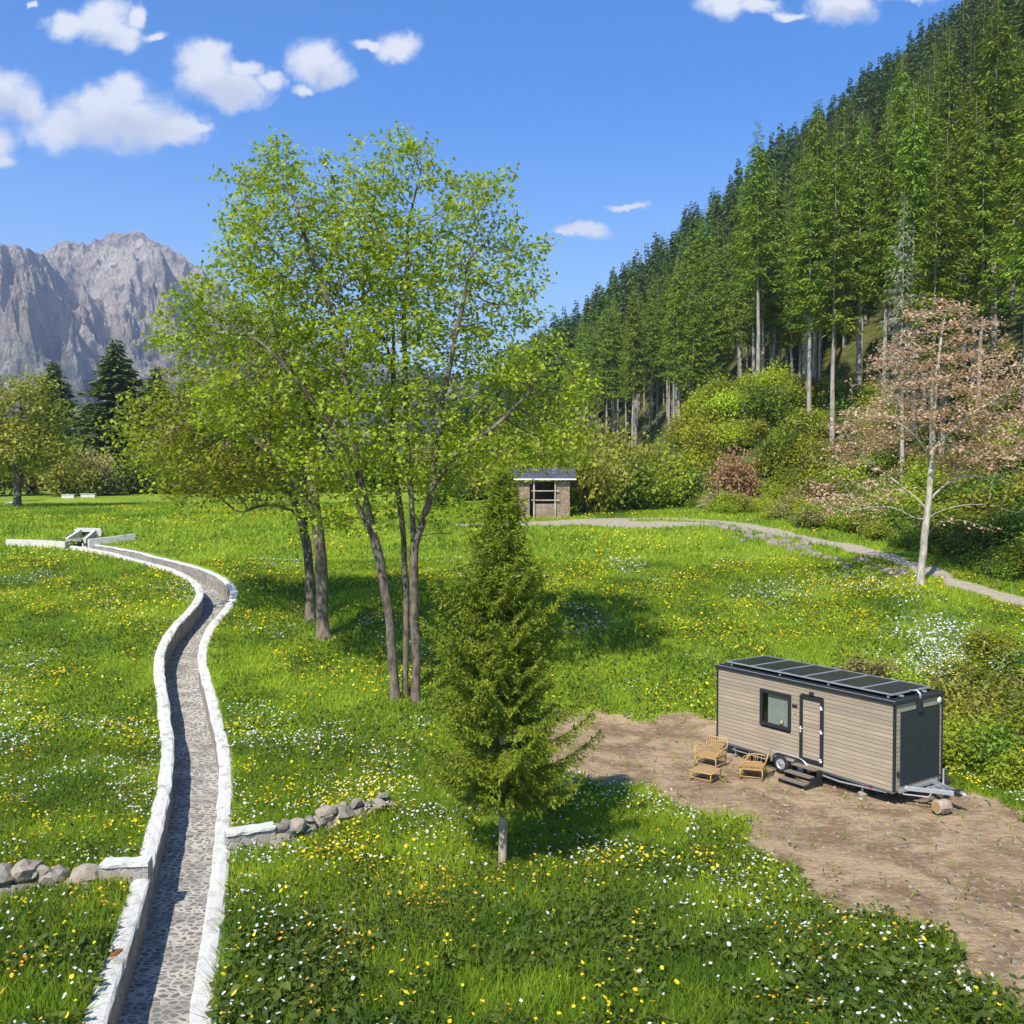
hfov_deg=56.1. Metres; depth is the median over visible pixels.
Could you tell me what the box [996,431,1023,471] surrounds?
shrub
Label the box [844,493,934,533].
shrub
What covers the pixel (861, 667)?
bramble bush
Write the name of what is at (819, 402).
shrub
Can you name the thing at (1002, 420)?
shrub
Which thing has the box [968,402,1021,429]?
shrub
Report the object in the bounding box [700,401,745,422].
shrub
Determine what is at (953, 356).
shrub
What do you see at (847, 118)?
conifer tree
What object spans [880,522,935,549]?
shrub
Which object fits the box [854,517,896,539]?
shrub
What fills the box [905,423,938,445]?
shrub
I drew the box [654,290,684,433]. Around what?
conifer tree
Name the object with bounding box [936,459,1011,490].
shrub
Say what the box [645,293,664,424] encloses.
conifer tree
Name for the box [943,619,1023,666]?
bramble bush
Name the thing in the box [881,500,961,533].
shrub
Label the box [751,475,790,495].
shrub
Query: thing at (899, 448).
shrub
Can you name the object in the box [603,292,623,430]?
conifer tree
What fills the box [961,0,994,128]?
conifer tree
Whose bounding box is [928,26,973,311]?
conifer tree
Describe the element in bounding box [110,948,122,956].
iron lid
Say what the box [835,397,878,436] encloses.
shrub
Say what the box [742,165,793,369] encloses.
conifer tree
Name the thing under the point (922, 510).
shrub
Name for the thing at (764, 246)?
conifer tree
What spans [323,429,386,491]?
bushy tree
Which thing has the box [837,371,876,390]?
shrub
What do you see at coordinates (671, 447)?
shrub
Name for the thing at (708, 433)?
shrub
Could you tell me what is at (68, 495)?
concrete block
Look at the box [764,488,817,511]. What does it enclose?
shrub
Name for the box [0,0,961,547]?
sky
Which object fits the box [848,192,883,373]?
conifer tree
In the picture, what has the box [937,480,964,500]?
shrub
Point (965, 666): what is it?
bramble bush
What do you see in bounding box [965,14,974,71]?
conifer tree
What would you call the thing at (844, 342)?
conifer tree
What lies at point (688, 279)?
conifer tree
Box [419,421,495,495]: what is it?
bushy tree
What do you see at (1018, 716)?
bramble bush
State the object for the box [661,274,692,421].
conifer tree
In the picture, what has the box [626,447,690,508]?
shrub
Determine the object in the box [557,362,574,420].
conifer tree
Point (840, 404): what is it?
shrub
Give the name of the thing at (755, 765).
cane armchair
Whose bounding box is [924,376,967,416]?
shrub
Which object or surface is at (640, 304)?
conifer tree
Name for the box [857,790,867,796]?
prop stone
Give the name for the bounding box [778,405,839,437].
shrub
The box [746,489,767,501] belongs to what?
shrub
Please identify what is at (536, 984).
grass
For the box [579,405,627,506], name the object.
shrub
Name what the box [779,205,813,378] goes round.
conifer tree
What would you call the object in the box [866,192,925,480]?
withered conifer
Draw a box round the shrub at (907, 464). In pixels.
[888,447,957,476]
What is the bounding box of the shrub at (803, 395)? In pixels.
[769,379,814,409]
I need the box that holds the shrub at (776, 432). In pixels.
[764,424,789,441]
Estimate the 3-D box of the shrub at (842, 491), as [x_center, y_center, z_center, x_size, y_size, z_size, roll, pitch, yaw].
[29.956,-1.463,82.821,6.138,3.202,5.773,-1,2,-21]
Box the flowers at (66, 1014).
[0,504,1023,1023]
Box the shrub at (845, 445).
[838,437,856,452]
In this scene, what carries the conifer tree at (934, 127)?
on the ground at (858, 860)
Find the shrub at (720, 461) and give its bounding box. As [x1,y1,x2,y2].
[704,450,738,476]
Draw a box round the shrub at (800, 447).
[757,423,819,468]
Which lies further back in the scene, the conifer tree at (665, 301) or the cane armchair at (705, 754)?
the conifer tree at (665, 301)
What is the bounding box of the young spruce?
[414,467,605,866]
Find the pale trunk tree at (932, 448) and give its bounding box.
[798,293,1023,585]
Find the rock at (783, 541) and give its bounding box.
[779,539,791,544]
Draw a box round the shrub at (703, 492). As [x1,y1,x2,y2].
[695,486,716,499]
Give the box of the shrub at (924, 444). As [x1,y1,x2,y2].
[912,429,965,456]
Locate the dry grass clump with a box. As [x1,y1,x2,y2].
[693,487,731,507]
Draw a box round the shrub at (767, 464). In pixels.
[749,434,801,474]
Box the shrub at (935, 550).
[927,541,957,554]
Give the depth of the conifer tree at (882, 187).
95.69 m
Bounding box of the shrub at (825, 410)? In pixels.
[813,406,837,416]
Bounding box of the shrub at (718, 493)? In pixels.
[705,485,741,500]
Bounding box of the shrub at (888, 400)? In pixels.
[864,379,918,411]
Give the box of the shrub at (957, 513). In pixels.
[931,498,987,524]
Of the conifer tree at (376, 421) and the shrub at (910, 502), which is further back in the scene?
the conifer tree at (376, 421)
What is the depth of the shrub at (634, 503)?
88.20 m
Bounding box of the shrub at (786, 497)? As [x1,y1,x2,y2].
[765,488,803,506]
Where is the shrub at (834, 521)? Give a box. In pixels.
[822,505,865,532]
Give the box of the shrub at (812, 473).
[795,457,855,485]
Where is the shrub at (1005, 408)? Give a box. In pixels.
[967,374,1021,415]
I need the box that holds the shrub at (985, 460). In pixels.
[968,450,1003,469]
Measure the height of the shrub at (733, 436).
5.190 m
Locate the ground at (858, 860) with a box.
[0,192,1023,1023]
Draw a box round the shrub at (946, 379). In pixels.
[918,367,965,387]
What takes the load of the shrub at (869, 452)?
on the ground at (858, 860)
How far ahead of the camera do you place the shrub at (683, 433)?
110.05 m
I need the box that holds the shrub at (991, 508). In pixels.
[971,497,1012,515]
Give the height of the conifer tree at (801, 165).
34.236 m
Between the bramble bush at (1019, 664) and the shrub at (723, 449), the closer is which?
the bramble bush at (1019, 664)
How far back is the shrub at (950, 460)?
80.74 m
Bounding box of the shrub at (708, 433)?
[674,424,727,448]
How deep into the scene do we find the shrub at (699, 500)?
91.45 m
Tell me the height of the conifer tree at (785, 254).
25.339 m
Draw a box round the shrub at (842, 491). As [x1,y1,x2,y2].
[827,479,869,507]
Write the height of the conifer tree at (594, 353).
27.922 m
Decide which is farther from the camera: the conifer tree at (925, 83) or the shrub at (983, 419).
the conifer tree at (925, 83)
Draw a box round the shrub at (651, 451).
[616,430,693,489]
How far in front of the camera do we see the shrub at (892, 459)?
87.67 m
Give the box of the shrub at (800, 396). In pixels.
[775,382,822,411]
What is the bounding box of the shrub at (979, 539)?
[928,514,1011,559]
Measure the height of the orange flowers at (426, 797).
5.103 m
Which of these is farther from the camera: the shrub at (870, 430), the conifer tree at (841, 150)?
the conifer tree at (841, 150)
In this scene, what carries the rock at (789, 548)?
on the ground at (858, 860)
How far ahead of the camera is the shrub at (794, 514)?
72.49 m
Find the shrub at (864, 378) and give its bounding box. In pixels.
[838,371,887,393]
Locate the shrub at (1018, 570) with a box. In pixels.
[981,552,1023,578]
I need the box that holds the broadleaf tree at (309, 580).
[91,377,351,621]
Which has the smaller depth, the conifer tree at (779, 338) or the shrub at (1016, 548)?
the shrub at (1016, 548)
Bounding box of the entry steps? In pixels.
[778,762,821,789]
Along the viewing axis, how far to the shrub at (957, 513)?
68.69 m
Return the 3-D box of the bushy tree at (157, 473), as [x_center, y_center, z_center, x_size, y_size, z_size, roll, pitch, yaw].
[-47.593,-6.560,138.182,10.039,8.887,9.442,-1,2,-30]
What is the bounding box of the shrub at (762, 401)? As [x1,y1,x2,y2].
[727,376,795,421]
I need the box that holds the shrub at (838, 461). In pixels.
[796,453,856,471]
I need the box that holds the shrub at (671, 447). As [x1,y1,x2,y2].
[648,442,680,459]
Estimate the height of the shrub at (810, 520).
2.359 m
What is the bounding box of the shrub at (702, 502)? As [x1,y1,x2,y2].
[695,491,710,508]
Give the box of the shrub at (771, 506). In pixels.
[755,497,803,517]
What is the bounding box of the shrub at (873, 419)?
[845,406,890,427]
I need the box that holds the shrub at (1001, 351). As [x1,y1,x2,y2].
[976,336,1021,372]
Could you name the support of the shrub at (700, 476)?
on the ground at (858, 860)
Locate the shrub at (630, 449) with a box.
[592,410,656,473]
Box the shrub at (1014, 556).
[963,531,1023,574]
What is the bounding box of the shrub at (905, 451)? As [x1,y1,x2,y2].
[891,440,926,462]
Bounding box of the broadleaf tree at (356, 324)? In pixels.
[136,120,609,704]
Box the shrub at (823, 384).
[811,374,851,402]
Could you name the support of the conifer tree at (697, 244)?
on the ground at (858, 860)
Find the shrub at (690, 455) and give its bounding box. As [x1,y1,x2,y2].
[670,435,716,469]
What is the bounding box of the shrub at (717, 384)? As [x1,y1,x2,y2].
[698,370,743,402]
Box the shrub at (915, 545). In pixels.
[892,531,937,550]
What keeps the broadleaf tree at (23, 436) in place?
on the ground at (858, 860)
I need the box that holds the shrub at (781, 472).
[763,459,799,487]
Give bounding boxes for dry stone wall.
[0,859,103,897]
[270,792,395,848]
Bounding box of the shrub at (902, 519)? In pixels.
[888,511,916,533]
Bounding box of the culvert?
[65,528,101,547]
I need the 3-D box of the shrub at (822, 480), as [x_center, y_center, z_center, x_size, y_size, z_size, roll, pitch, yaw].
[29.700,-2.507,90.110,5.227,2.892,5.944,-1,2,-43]
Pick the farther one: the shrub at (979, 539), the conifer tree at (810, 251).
the conifer tree at (810, 251)
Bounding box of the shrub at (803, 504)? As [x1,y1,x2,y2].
[782,495,829,518]
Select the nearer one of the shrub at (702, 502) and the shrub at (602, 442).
the shrub at (702, 502)
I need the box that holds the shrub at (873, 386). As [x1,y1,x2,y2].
[855,371,893,398]
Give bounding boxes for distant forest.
[430,0,1022,454]
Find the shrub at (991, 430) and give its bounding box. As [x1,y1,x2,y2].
[968,418,1015,444]
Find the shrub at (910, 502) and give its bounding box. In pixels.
[874,481,947,511]
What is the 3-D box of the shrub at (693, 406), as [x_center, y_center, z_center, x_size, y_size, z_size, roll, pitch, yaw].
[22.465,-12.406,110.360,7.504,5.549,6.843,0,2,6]
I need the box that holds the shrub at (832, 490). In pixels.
[808,476,845,501]
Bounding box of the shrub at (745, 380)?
[734,370,765,394]
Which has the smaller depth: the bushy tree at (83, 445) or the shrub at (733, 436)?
the shrub at (733, 436)
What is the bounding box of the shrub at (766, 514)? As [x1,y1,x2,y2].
[758,501,790,519]
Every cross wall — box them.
[98,856,152,897]
[225,821,275,851]
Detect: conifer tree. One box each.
[1,361,89,490]
[45,338,174,492]
[138,366,207,461]
[171,381,210,450]
[328,413,347,459]
[368,412,386,488]
[403,405,430,485]
[438,398,459,458]
[468,401,487,442]
[498,392,514,444]
[557,354,580,421]
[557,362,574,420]
[566,319,590,420]
[571,318,587,428]
[572,323,601,425]
[575,321,609,425]
[582,321,608,425]
[587,310,604,424]
[588,297,621,432]
[601,315,612,428]
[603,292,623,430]
[603,298,626,440]
[605,319,624,439]
[608,307,625,429]
[614,327,632,443]
[616,298,650,434]
[618,279,654,446]
[618,300,651,447]
[626,285,650,437]
[635,308,643,411]
[639,291,663,431]
[640,305,649,417]
[641,272,663,420]
[643,303,660,402]
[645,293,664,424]
[646,273,661,391]
[651,255,694,414]
[653,365,668,404]
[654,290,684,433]
[656,269,672,417]
[658,256,667,330]
[660,260,687,415]
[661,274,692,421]
[661,275,682,413]
[664,231,708,394]
[671,233,687,305]
[673,279,715,400]
[679,215,714,386]
[680,271,684,402]
[683,205,727,385]
[685,279,718,391]
[687,248,725,383]
[690,252,738,378]
[703,277,738,379]
[707,214,718,269]
[709,181,765,380]
[710,216,731,382]
[719,240,731,321]
[720,267,735,369]
[723,228,733,306]
[725,222,751,348]
[726,164,782,373]
[726,259,751,379]
[730,122,788,374]
[733,151,790,374]
[733,298,756,378]
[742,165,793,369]
[749,239,776,350]
[753,165,792,374]
[764,214,797,371]
[766,225,811,376]
[766,244,789,371]
[772,153,843,416]
[772,205,797,371]
[774,98,861,387]
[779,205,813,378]
[781,127,805,245]
[781,183,788,247]
[782,145,839,412]
[782,156,797,220]
[784,298,818,377]
[787,139,830,372]
[796,151,848,382]
[798,142,866,445]
[812,116,840,347]
[820,115,855,373]
[827,107,867,347]
[832,113,882,388]
[833,134,855,290]
[836,185,882,387]
[840,99,855,151]
[846,102,861,188]
[846,106,907,404]
[847,99,858,149]
[848,110,880,271]
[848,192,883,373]
[850,106,862,155]
[855,113,875,181]
[857,154,880,324]
[860,55,929,381]
[861,115,880,246]
[867,82,883,209]
[867,124,901,331]
[871,121,902,359]
[872,81,951,431]
[873,101,897,248]
[874,87,942,396]
[874,137,917,309]
[876,112,911,374]
[878,70,898,172]
[881,83,964,416]
[883,78,902,139]
[896,55,909,129]
[896,55,911,128]
[896,159,982,469]
[900,62,939,336]
[901,57,911,103]
[902,128,991,474]
[909,85,957,376]
[921,64,942,143]
[923,32,940,100]
[923,52,930,91]
[927,42,942,140]
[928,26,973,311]
[928,42,944,88]
[928,76,1003,368]
[931,22,949,102]
[932,48,943,139]
[935,34,966,279]
[941,0,1023,372]
[941,123,974,329]
[943,25,953,88]
[946,78,967,277]
[948,95,1014,415]
[949,0,974,106]
[955,119,1022,408]
[960,0,986,104]
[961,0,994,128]
[964,42,983,116]
[965,0,982,92]
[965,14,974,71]
[972,74,1023,415]
[975,25,1016,193]
[977,0,1006,161]
[979,50,1011,267]
[980,99,1023,314]
[991,0,1016,103]
[996,0,1023,175]
[996,34,1023,307]
[998,3,1023,152]
[999,38,1023,248]
[1000,21,1012,205]
[1001,131,1023,243]
[1002,2,1016,49]
[1008,52,1023,189]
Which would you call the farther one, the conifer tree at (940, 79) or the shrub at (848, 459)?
the conifer tree at (940, 79)
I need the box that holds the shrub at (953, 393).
[928,377,969,410]
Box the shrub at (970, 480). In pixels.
[942,472,987,503]
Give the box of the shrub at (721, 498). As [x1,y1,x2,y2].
[704,487,747,511]
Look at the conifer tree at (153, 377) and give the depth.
166.50 m
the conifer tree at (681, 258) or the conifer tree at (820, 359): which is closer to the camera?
the conifer tree at (820, 359)
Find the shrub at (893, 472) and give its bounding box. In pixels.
[880,465,905,482]
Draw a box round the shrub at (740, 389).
[720,383,747,397]
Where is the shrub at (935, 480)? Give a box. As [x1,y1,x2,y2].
[907,470,957,499]
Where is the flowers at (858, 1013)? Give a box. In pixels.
[0,555,1023,1023]
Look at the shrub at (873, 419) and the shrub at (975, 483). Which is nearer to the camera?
the shrub at (975, 483)
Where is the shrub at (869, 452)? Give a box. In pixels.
[843,432,904,462]
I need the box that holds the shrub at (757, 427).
[725,410,774,437]
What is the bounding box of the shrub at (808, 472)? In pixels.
[791,461,827,486]
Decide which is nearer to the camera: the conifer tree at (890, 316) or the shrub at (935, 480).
the shrub at (935, 480)
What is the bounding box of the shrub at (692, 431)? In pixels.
[667,400,730,448]
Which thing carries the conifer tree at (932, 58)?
on the ground at (858, 860)
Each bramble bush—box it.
[832,651,908,678]
[881,658,940,687]
[906,658,989,714]
[915,649,1012,691]
[917,665,1010,708]
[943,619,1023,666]
[943,688,1003,728]
[943,708,983,740]
[943,711,1023,773]
[943,715,1000,771]
[954,702,1023,749]
[967,684,1020,726]
[970,689,1023,743]
[971,738,1023,791]
[972,664,1023,709]
[977,642,1023,684]
[981,682,1023,722]
[988,730,1023,775]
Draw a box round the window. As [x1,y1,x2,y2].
[759,688,791,731]
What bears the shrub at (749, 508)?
on the ground at (858, 860)
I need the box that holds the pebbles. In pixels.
[569,735,1023,977]
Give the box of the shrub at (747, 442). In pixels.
[738,435,761,446]
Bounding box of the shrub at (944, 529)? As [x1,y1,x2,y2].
[897,504,987,543]
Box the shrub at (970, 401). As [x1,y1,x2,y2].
[939,382,996,413]
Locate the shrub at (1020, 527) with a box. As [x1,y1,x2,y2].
[970,492,1023,552]
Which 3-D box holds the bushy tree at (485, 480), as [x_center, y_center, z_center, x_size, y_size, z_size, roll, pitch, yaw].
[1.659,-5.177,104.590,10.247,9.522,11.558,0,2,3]
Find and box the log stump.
[932,799,952,813]
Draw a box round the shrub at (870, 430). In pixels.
[841,417,897,444]
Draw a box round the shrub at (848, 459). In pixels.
[835,450,860,468]
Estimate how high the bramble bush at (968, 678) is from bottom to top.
2.172 m
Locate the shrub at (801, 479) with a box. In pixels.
[783,460,827,488]
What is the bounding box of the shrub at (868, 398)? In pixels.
[840,379,896,412]
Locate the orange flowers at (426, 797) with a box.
[0,557,1023,1023]
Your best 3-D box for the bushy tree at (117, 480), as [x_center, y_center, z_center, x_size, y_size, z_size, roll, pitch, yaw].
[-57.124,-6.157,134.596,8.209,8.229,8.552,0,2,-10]
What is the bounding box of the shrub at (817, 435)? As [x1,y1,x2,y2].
[777,404,829,438]
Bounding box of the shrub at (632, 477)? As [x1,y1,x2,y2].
[574,421,664,510]
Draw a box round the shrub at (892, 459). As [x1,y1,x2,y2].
[866,445,899,470]
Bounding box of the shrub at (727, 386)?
[716,377,760,393]
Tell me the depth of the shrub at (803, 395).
103.48 m
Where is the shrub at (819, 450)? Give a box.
[794,438,847,462]
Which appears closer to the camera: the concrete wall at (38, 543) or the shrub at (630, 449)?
the concrete wall at (38, 543)
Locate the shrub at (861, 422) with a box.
[842,419,894,447]
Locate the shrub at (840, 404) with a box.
[820,383,875,414]
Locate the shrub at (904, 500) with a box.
[850,478,940,515]
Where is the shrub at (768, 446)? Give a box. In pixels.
[751,416,814,467]
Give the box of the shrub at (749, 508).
[743,504,763,513]
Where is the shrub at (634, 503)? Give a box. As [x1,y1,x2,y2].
[596,450,680,510]
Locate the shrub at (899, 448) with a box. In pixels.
[880,440,919,458]
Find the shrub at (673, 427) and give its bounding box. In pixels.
[661,403,710,444]
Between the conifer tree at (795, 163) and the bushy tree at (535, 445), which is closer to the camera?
the bushy tree at (535, 445)
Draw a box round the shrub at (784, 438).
[764,427,801,445]
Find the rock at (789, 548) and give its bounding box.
[785,546,795,550]
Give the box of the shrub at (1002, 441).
[968,414,1023,461]
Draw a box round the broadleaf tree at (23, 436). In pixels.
[0,365,88,506]
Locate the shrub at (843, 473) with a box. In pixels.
[798,457,882,494]
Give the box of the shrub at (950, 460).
[937,449,960,467]
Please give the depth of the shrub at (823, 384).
104.01 m
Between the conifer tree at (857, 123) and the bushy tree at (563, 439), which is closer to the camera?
the bushy tree at (563, 439)
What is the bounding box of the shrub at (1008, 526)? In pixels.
[979,505,1023,544]
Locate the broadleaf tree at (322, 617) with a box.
[120,297,388,640]
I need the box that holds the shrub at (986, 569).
[971,555,1020,580]
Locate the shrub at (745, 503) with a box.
[717,484,756,512]
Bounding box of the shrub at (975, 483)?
[945,464,1010,509]
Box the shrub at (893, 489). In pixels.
[868,474,918,494]
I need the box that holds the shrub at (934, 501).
[901,481,946,505]
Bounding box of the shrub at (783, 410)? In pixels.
[763,401,806,425]
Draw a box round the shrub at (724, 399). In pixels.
[699,380,751,419]
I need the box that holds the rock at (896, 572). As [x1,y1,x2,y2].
[886,568,899,575]
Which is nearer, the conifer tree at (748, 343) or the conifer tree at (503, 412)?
the conifer tree at (748, 343)
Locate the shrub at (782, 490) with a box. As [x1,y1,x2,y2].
[761,476,805,504]
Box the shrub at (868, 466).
[852,449,899,472]
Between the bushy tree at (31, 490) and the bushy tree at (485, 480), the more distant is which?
the bushy tree at (31, 490)
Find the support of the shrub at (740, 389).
on the ground at (858, 860)
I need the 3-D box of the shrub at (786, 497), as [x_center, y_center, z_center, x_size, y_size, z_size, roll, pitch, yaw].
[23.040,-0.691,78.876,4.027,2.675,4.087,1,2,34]
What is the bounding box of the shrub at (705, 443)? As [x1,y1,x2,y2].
[692,432,732,457]
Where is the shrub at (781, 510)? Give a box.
[762,497,796,519]
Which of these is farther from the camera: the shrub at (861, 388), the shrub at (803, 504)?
the shrub at (861, 388)
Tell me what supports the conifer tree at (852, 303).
on the ground at (858, 860)
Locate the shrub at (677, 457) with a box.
[644,438,709,505]
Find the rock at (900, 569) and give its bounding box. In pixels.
[896,568,906,572]
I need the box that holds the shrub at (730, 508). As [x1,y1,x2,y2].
[715,499,741,513]
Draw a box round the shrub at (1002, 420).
[976,407,1020,439]
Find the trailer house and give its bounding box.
[715,655,967,797]
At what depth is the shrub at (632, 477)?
88.09 m
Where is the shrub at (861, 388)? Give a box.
[852,379,873,393]
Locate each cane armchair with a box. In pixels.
[693,735,727,766]
[739,749,770,780]
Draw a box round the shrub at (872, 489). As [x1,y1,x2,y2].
[843,472,920,505]
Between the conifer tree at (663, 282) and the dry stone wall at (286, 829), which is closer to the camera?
the dry stone wall at (286, 829)
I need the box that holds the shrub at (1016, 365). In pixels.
[1007,352,1021,378]
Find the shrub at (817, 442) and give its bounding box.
[794,428,840,449]
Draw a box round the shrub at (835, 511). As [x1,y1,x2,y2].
[814,491,857,518]
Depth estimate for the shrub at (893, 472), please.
85.16 m
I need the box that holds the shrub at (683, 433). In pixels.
[677,419,693,445]
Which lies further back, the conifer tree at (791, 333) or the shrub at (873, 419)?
the conifer tree at (791, 333)
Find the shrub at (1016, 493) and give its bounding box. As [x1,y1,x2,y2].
[998,477,1023,505]
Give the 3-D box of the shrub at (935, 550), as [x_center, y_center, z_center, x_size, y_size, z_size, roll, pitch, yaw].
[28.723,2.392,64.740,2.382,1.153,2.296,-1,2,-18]
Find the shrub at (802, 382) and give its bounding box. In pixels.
[771,371,825,398]
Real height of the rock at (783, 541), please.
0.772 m
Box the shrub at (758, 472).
[737,452,772,480]
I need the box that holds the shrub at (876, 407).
[858,391,910,412]
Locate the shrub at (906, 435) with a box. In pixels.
[889,425,926,444]
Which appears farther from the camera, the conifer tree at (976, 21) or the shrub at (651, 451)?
the conifer tree at (976, 21)
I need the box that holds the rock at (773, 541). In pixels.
[767,538,777,544]
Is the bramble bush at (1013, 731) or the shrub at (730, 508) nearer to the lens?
the bramble bush at (1013, 731)
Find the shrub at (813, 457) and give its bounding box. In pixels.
[784,435,854,477]
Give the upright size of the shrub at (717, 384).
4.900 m
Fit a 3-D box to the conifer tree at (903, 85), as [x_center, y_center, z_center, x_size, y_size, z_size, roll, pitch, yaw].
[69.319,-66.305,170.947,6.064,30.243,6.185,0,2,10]
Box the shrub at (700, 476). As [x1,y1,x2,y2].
[676,462,716,506]
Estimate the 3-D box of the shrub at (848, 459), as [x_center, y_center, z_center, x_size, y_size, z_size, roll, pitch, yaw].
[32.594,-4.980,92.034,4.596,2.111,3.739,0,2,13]
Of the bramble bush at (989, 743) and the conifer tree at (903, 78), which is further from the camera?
the conifer tree at (903, 78)
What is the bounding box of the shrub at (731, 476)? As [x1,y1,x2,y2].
[693,443,771,496]
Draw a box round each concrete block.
[61,494,75,497]
[81,494,95,497]
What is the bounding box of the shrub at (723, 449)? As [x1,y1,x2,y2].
[706,440,742,455]
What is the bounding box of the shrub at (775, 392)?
[759,385,788,402]
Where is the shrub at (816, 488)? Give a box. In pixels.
[779,471,849,508]
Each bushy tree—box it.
[0,448,13,494]
[1,435,73,495]
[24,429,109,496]
[58,431,118,492]
[60,446,123,495]
[83,439,135,494]
[109,446,160,493]
[125,432,176,493]
[147,444,211,494]
[168,434,217,491]
[199,437,246,492]
[226,446,281,492]
[262,435,320,492]
[302,440,345,492]
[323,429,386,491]
[367,431,414,491]
[391,423,444,491]
[413,457,472,506]
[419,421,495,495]
[421,452,477,498]
[442,423,512,500]
[459,416,522,499]
[464,414,540,445]
[479,425,547,502]
[490,416,592,499]
[502,404,583,445]
[511,396,628,505]
[515,398,642,453]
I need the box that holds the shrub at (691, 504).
[684,497,700,508]
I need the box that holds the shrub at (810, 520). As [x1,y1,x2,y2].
[785,502,828,528]
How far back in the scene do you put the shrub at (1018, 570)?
57.66 m
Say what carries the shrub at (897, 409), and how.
on the ground at (858, 860)
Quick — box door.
[799,694,824,765]
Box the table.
[689,764,721,783]
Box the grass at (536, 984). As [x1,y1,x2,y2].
[0,500,1023,1023]
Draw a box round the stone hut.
[514,468,575,518]
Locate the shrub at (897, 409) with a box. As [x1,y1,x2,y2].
[869,403,922,428]
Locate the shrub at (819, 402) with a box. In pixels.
[812,396,829,410]
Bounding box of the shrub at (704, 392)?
[686,384,719,408]
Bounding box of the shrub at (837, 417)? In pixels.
[828,410,845,423]
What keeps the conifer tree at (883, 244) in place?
on the ground at (858, 860)
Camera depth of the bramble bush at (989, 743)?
32.41 m
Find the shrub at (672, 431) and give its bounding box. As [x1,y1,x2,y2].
[661,414,685,445]
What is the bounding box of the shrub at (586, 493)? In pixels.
[547,424,635,514]
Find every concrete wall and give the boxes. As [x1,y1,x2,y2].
[5,539,67,548]
[88,534,135,548]
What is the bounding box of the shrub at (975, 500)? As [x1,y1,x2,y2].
[938,472,1010,522]
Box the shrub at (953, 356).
[905,344,970,371]
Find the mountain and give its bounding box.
[0,230,489,486]
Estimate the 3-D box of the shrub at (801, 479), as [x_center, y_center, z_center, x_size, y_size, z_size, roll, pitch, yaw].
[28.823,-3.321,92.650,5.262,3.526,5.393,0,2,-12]
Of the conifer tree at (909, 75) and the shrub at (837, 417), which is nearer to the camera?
the shrub at (837, 417)
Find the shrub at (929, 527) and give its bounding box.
[907,516,946,543]
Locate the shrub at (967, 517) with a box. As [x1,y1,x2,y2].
[952,509,991,529]
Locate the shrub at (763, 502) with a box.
[749,492,773,508]
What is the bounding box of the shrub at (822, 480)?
[804,474,849,492]
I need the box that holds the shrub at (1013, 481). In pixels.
[993,465,1023,504]
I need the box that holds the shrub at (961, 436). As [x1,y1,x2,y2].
[946,407,990,443]
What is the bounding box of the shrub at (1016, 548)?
[989,533,1022,557]
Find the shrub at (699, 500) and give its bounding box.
[693,488,714,503]
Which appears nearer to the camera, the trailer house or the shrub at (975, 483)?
the trailer house
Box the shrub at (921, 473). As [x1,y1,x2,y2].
[893,457,962,501]
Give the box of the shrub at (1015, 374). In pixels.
[1002,366,1021,379]
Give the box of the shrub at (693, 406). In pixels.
[674,382,717,424]
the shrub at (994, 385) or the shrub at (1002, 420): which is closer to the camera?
the shrub at (1002, 420)
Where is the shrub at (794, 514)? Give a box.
[786,505,825,527]
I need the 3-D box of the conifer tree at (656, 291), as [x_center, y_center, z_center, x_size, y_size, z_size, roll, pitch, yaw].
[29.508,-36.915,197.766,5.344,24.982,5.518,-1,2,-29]
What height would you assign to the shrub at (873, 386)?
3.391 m
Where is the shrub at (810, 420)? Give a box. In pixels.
[773,405,835,426]
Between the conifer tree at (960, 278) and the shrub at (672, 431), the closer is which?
the conifer tree at (960, 278)
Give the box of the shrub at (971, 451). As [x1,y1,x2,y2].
[954,436,984,463]
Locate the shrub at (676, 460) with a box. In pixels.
[655,448,709,507]
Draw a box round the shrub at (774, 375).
[744,356,797,389]
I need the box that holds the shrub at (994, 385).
[969,374,1010,397]
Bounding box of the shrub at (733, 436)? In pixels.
[699,413,756,454]
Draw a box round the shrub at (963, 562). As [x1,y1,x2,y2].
[947,546,1003,568]
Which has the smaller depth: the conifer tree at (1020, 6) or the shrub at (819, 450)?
the shrub at (819, 450)
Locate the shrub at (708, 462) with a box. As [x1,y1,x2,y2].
[680,442,741,480]
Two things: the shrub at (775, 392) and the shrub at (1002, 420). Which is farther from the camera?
the shrub at (775, 392)
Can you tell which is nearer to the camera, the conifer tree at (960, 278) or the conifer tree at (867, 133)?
the conifer tree at (960, 278)
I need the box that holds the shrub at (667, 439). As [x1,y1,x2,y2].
[650,419,683,446]
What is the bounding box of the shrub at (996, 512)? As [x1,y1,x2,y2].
[982,499,1014,522]
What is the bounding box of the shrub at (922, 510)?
[904,498,969,530]
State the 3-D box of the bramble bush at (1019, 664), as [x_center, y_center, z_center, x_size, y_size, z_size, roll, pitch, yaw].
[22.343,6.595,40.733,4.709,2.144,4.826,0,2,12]
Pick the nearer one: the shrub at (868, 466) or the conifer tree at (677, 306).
the shrub at (868, 466)
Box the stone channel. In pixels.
[70,544,237,1023]
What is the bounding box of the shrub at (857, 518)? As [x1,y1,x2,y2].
[833,499,886,532]
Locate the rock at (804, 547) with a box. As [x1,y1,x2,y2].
[800,545,810,549]
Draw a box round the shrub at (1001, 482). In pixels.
[978,469,1022,496]
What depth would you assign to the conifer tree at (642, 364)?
162.62 m
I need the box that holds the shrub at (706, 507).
[703,500,715,509]

